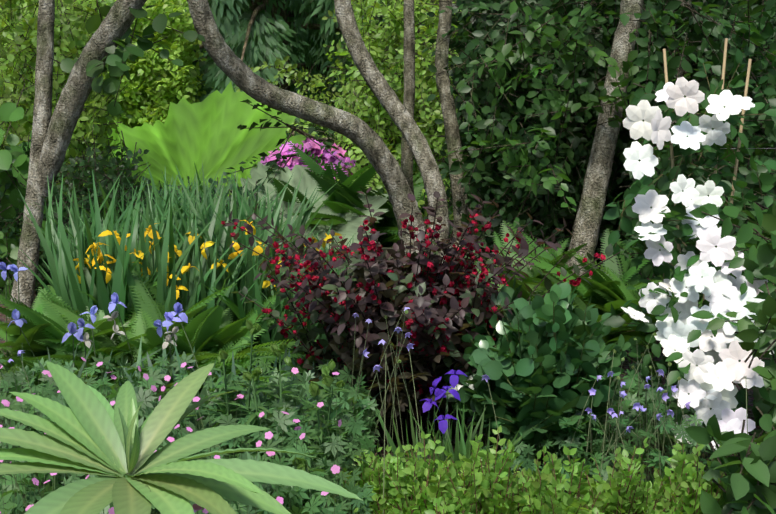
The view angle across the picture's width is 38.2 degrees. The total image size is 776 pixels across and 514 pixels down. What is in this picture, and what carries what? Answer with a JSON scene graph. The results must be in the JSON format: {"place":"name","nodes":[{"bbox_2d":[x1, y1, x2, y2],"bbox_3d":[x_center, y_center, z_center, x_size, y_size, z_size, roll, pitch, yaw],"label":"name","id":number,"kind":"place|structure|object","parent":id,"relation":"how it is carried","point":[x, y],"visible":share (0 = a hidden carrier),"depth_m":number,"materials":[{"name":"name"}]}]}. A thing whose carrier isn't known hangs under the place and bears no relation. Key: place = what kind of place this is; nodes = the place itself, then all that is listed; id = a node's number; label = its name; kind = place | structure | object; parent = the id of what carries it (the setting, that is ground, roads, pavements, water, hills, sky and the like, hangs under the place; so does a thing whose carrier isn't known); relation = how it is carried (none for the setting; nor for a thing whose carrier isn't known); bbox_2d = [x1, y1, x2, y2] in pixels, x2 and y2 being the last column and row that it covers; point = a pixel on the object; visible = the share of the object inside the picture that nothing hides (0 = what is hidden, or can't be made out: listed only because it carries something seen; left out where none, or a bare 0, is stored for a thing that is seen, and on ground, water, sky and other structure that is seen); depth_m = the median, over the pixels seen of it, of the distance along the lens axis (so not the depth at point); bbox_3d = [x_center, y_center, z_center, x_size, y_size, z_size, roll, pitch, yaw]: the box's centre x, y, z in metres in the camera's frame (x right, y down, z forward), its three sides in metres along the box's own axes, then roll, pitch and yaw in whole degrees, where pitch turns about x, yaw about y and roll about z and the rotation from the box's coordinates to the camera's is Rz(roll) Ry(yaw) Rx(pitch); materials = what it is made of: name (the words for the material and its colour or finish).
{"place":"outdoors","nodes":[
{"label":"outdoors","id":0,"kind":"place"},
{"bbox_2d":[0,20,761,507],"bbox_3d":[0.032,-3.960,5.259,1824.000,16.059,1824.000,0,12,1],"label":"ground","id":1,"kind":"structure","parent":0,"point":[626,362],"depth_m":4.66,"materials":[{"name":"brown soil"}]},
{"bbox_2d":[0,361,362,513],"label":"echium","id":2,"kind":"object","parent":1,"relation":"on","point":[92,431],"visible":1,"depth_m":2.17,"materials":[{"name":"green plant"}]},
{"bbox_2d":[20,81,387,248],"bbox_3d":[-1.528,-0.696,10.002,4.297,1.599,2.515,8,14,33],"label":"gunnera","id":3,"kind":"object","parent":1,"relation":"on","point":[207,132],"visible":0.31,"depth_m":10.76,"materials":[{"name":"green plant"}]},
{"bbox_2d":[0,0,775,513],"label":"foliage","id":4,"kind":"object","parent":1,"relation":"on","point":[152,84],"visible":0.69,"depth_m":5.06,"materials":[{"name":"green plant"}]},
{"bbox_2d":[0,0,775,513],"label":"trees","id":5,"kind":"object","parent":1,"relation":"on","point":[52,138],"visible":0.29,"depth_m":6.80,"materials":[{"name":"green plant"}]},
{"bbox_2d":[0,38,775,513],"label":"stems","id":6,"kind":"object","parent":1,"relation":"on","point":[402,420],"visible":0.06,"depth_m":4.00,"materials":[{"name":"green plant"}]},
{"bbox_2d":[0,137,690,513],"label":"flowers","id":7,"kind":"object","parent":6,"relation":"attached to","point":[290,165],"visible":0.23,"depth_m":4.25,"materials":[{"name":"multicoloured plant"}]},
{"bbox_2d":[621,77,773,449],"bbox_3d":[1.237,-0.006,4.139,0.672,1.292,0.712,-7,14,-30],"label":"clematis","id":8,"kind":"object","parent":6,"relation":"attached to","point":[710,378],"visible":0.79,"depth_m":4.16,"materials":[{"name":"white plant"}]},
{"bbox_2d":[442,276,645,456],"bbox_3d":[0.555,0.405,4.133,0.721,0.658,0.753,0,12,1],"label":"shrub","id":9,"kind":"object","parent":1,"relation":"on","point":[568,325],"visible":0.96,"depth_m":4.00,"materials":[{"name":"green plant"}]}
]}

